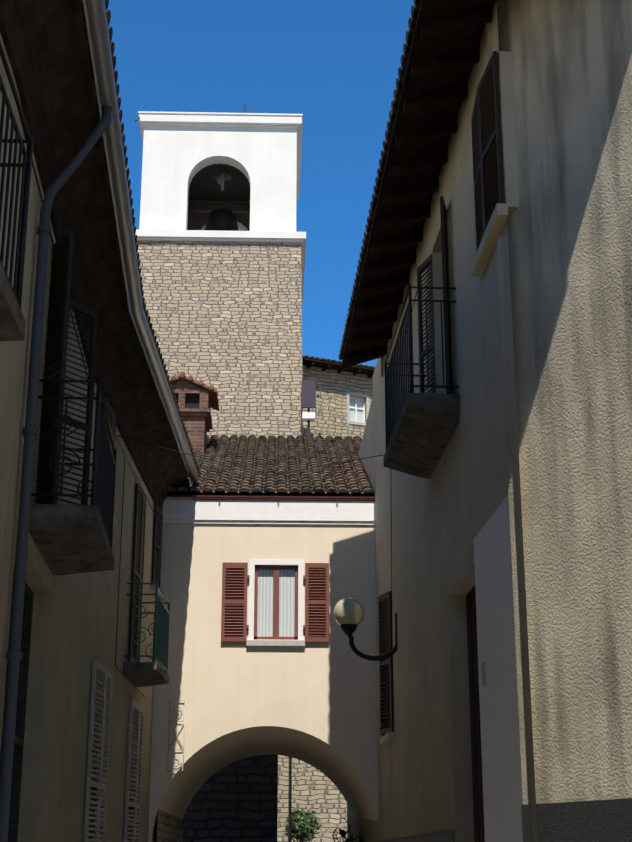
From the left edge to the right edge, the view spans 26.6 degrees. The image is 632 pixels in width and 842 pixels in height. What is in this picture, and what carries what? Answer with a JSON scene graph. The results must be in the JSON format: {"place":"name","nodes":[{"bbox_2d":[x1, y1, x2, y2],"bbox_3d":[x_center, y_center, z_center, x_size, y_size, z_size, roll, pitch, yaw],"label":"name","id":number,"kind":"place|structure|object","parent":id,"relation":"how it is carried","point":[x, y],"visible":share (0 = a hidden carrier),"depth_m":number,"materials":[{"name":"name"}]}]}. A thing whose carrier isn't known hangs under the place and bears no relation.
{"place":"outdoors","nodes":[
{"label":"outdoors","id":0,"kind":"place"},
{"bbox_2d":[0,0,188,509],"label":"roof eave","id":1,"kind":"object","parent":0,"point":[45,44],"depth_m":11.53,"materials":[{"name":"brown wood"}]},
{"bbox_2d":[83,0,198,481],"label":"rain gutter","id":2,"kind":"object","parent":1,"relation":"attached to","point":[98,33],"visible":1,"depth_m":12.01,"materials":[{"name":"grey metal"}]},
{"bbox_2d":[188,164,249,200],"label":"belfry interior","id":3,"kind":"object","parent":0,"point":[203,185],"depth_m":48.63,"materials":[{"name":"grey paint"}]},
{"bbox_2d":[108,0,414,366],"label":"sky","id":4,"kind":"structure","parent":0,"point":[335,64],"materials":[{"name":"blue"}]},
{"bbox_2d":[341,0,497,368],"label":"roof timber","id":5,"kind":"object","parent":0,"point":[444,55],"visible":0.33,"depth_m":13.88,"materials":[{"name":"brown wood"}]},
{"bbox_2d":[17,109,417,696],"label":"alley cables and hooks","id":6,"kind":"object","parent":5,"relation":"attached to","point":[33,167],"visible":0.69,"depth_m":16.07,"materials":[{"name":"grey metal"}]},
{"bbox_2d":[338,0,420,359],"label":"roof tiles","id":7,"kind":"object","parent":5,"relation":"on","point":[401,75],"visible":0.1,"depth_m":13.92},
{"bbox_2d":[380,832,454,841],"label":"wall base","id":8,"kind":"object","parent":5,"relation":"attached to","point":[447,837],"visible":1,"depth_m":14.02,"materials":[{"name":"grey concrete"}]},
{"bbox_2d":[383,284,460,478],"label":"balcony","id":9,"kind":"structure","parent":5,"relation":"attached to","point":[420,429],"depth_m":13.55,"materials":[{"name":"concrete"}]},
{"bbox_2d":[378,51,504,735],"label":"shutters","id":10,"kind":"object","parent":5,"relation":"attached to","point":[488,171],"visible":0.92,"depth_m":12.29,"materials":[{"name":"brown wood"}]},
{"bbox_2d":[373,2,537,841],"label":"building wall","id":11,"kind":"structure","parent":0,"point":[442,515],"depth_m":13.36,"materials":[{"name":"beige paint"}]},
{"bbox_2d":[340,613,397,660],"bbox_3d":[0.701,2.816,17.434,0.796,0.620,0.250,1,-18,-2],"label":"wall lamp bracket","id":12,"kind":"object","parent":11,"relation":"attached to","point":[348,630],"depth_m":17.37,"materials":[{"name":"black metal"}]},
{"bbox_2d":[333,598,363,624],"bbox_3d":[0.428,2.519,17.523,0.400,0.400,0.400,1,-18,-2],"label":"lamp globe","id":13,"kind":"object","parent":12,"relation":"on","point":[348,610],"depth_m":17.38,"materials":[{"name":"white glass"}]},
{"bbox_2d":[373,23,486,398],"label":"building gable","id":14,"kind":"structure","parent":11,"relation":"attached to","point":[378,373],"depth_m":14.91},
{"bbox_2d":[380,203,522,841],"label":"building trim","id":15,"kind":"structure","parent":11,"relation":"attached to","point":[500,751],"depth_m":10.78,"materials":[{"name":"grey paint"}]},
{"bbox_2d":[466,585,484,841],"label":"door","id":16,"kind":"structure","parent":11,"relation":"in","point":[477,783],"depth_m":12.74,"materials":[{"name":"brown wood"}]},
{"bbox_2d":[487,0,631,841],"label":"rough wall coat","id":17,"kind":"object","parent":11,"relation":"attached to","point":[569,221],"visible":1,"depth_m":9.79,"materials":[{"name":"beige paint"}]},
{"label":"ground","id":18,"kind":"structure","parent":0,"visible":0},
{"bbox_2d":[0,81,86,841],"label":"building wall","id":19,"kind":"structure","parent":18,"relation":"on","point":[41,794],"depth_m":11.11,"materials":[{"name":"paint"}]},
{"bbox_2d":[0,565,33,841],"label":"doorway","id":20,"kind":"structure","parent":19,"relation":"attached to","point":[20,726],"depth_m":11.17,"materials":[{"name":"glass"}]},
{"bbox_2d":[29,377,116,575],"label":"balcony","id":21,"kind":"structure","parent":19,"relation":"attached to","point":[68,539],"depth_m":10.55,"materials":[{"name":"concrete"}]},
{"bbox_2d":[157,809,182,841],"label":"stone wall","id":22,"kind":"structure","parent":18,"relation":"on","point":[169,827],"depth_m":21.04,"materials":[{"name":"stone"}]},
{"bbox_2d":[136,240,302,437],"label":"tower shaft","id":23,"kind":"object","parent":18,"relation":"on","point":[226,319],"visible":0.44,"depth_m":42.94,"materials":[{"name":"stone"}]},
{"bbox_2d":[136,111,305,305],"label":"bell tower top","id":24,"kind":"object","parent":23,"relation":"on","point":[261,152],"visible":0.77,"depth_m":45.00,"materials":[{"name":"paint"}]},
{"bbox_2d":[188,202,249,230],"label":"bell","id":25,"kind":"object","parent":24,"relation":"on","point":[221,217],"visible":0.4,"depth_m":46.91,"materials":[{"name":"brown metal"}]},
{"bbox_2d":[217,164,223,190],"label":"tower loudspeaker","id":26,"kind":"object","parent":24,"relation":"hanging from","point":[220,179],"visible":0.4,"depth_m":46.50,"materials":[{"name":"grey metal"}]},
{"bbox_2d":[214,167,231,181],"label":"bell","id":27,"kind":"object","parent":26,"relation":"attached to","point":[227,176],"visible":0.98,"depth_m":46.42,"materials":[{"name":"metal"}]},
{"bbox_2d":[302,379,315,435],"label":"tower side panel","id":28,"kind":"structure","parent":23,"relation":"attached to","point":[308,394],"depth_m":41.75,"materials":[{"name":"grey metal"}]},
{"bbox_2d":[148,497,378,841],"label":"building facade","id":29,"kind":"structure","parent":18,"relation":"on","point":[313,704],"depth_m":19.84,"materials":[{"name":"beige paint"}]},
{"bbox_2d":[167,700,184,770],"bbox_3d":[-2.026,4.562,19.374,0.235,1.010,0.018,1,-18,-2],"label":"iron grille","id":30,"kind":"object","parent":29,"relation":"attached to","point":[169,724],"visible":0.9,"depth_m":19.37,"materials":[{"name":"black metal"}]},
{"bbox_2d":[162,500,374,645],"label":"trim","id":31,"kind":"structure","parent":29,"relation":"attached to","point":[267,512],"depth_m":20.42,"materials":[{"name":"white paint"}]},
{"bbox_2d":[168,435,374,495],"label":"tiled roof","id":32,"kind":"structure","parent":29,"relation":"on","point":[271,454],"depth_m":22.70,"materials":[{"name":"brown tile"}]},
{"bbox_2d":[170,371,218,455],"bbox_3d":[-2.499,0.551,24.922,1.300,2.720,1.180,1,-18,-2],"label":"chimney","id":33,"kind":"object","parent":32,"relation":"on","point":[197,400],"visible":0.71,"depth_m":24.75,"materials":[{"name":"brick"}]},
{"bbox_2d":[166,495,374,500],"bbox_3d":[-0.751,1.182,20.508,3.750,0.095,0.135,1,-18,-2],"label":"rain gutter","id":34,"kind":"object","parent":32,"relation":"attached to","point":[283,498],"visible":0.65,"depth_m":20.48,"materials":[{"name":"brown metal"}]},
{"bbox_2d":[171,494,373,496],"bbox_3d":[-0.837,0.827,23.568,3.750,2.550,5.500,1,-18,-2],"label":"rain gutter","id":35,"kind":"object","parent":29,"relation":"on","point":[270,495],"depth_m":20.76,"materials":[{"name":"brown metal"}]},
{"bbox_2d":[221,562,328,641],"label":"window shutters","id":36,"kind":"object","parent":29,"relation":"attached to","point":[233,630],"visible":1,"depth_m":20.01,"materials":[{"name":"brown wood"}]},
{"bbox_2d":[254,565,297,639],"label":"window","id":37,"kind":"structure","parent":29,"relation":"in","point":[275,602],"depth_m":20.14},
{"bbox_2d":[302,365,372,438],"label":"stone wall","id":38,"kind":"structure","parent":18,"relation":"on","point":[332,388],"depth_m":43.35,"materials":[{"name":"beige stone"}]},
{"bbox_2d":[302,358,374,377],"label":"roof eave","id":39,"kind":"object","parent":38,"relation":"attached to","point":[325,365],"visible":0.23,"depth_m":43.48,"materials":[{"name":"brown wood"}]},
{"bbox_2d":[302,355,374,368],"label":"roof tiles","id":40,"kind":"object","parent":38,"relation":"on","point":[333,361],"depth_m":43.23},
{"bbox_2d":[346,391,368,425],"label":"window","id":41,"kind":"structure","parent":38,"relation":"in","point":[355,410],"depth_m":43.78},
{"bbox_2d":[347,396,378,841],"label":"building wall","id":42,"kind":"structure","parent":18,"relation":"on","point":[369,828],"depth_m":21.81,"materials":[{"name":"paint"}]},
{"bbox_3d":[-5.357,-0.818,6.639,7.000,10.100,28.600,1,-18,-2],"label":"building","id":43,"kind":"object","parent":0,"visible":0},
{"bbox_2d":[0,34,14,252],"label":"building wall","id":44,"kind":"structure","parent":43,"relation":"attached to","point":[6,84],"depth_m":8.68,"materials":[{"name":"paint"}]},
{"bbox_2d":[0,41,33,340],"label":"balcony","id":45,"kind":"structure","parent":44,"relation":"attached to","point":[12,324],"depth_m":6.49,"materials":[{"name":"metal"}]},
{"bbox_2d":[0,106,111,841],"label":"downpipe","id":46,"kind":"object","parent":43,"relation":"attached to","point":[14,654],"visible":1,"depth_m":9.48,"materials":[{"name":"grey metal"}]},
{"bbox_2d":[35,230,162,661],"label":"window shutters","id":47,"kind":"object","parent":43,"relation":"attached to","point":[61,303],"visible":0.67,"depth_m":11.75,"materials":[{"name":"brown wood"}]},
{"bbox_2d":[60,369,154,841],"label":"building wall","id":48,"kind":"structure","parent":43,"relation":"attached to","point":[94,626],"depth_m":15.91,"materials":[{"name":"paint"}]},
{"bbox_2d":[83,661,143,841],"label":"window shutters","id":49,"kind":"object","parent":48,"relation":"attached to","point":[105,678],"visible":1,"depth_m":14.90,"materials":[{"name":"grey wood"}]},
{"bbox_2d":[113,515,163,599],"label":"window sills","id":50,"kind":"structure","parent":48,"relation":"attached to","point":[153,589],"depth_m":19.22,"materials":[{"name":"stone"}]},
{"bbox_2d":[123,581,169,686],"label":"balcony","id":51,"kind":"structure","parent":48,"relation":"attached to","point":[143,674],"depth_m":17.13,"materials":[{"name":"metal"}]},
{"bbox_2d":[80,0,144,306],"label":"roof tiles","id":52,"kind":"object","parent":43,"relation":"on","point":[112,44],"visible":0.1,"depth_m":11.18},
{"bbox_2d":[126,302,200,476],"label":"roof tiles","id":53,"kind":"object","parent":43,"relation":"on","point":[167,376],"visible":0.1,"depth_m":16.86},
{"bbox_3d":[0.574,8.087,21.700,0.520,0.490,0.520,1,-18,-2],"label":"potted magnolia","id":54,"kind":"object","parent":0,"visible":0},
{"bbox_2d":[332,816,362,841],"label":"plant","id":55,"kind":"object","parent":54,"relation":"on","point":[342,833],"visible":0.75,"depth_m":22.17,"materials":[{"name":"green plant"}]},
{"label":"yard ground","id":56,"kind":"structure","parent":0,"visible":0},
{"bbox_2d":[182,754,277,841],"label":"yard side wall","id":57,"kind":"structure","parent":56,"relation":"on","point":[236,801],"depth_m":26.42,"materials":[{"name":"stone"}]},
{"bbox_2d":[288,757,294,841],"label":"drainpipe","id":58,"kind":"object","parent":56,"relation":"on","point":[291,825],"visible":0.71,"depth_m":25.20,"materials":[{"name":"grey metal"}]},
{"bbox_2d":[283,807,320,841],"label":"bush","id":59,"kind":"object","parent":56,"relation":"on","point":[300,831],"depth_m":29.89,"materials":[{"name":"green plant"}]},
{"bbox_2d":[277,755,346,841],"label":"stone wall","id":60,"kind":"structure","parent":56,"relation":"on","point":[318,792],"depth_m":32.67,"materials":[{"name":"beige stone"}]}
]}

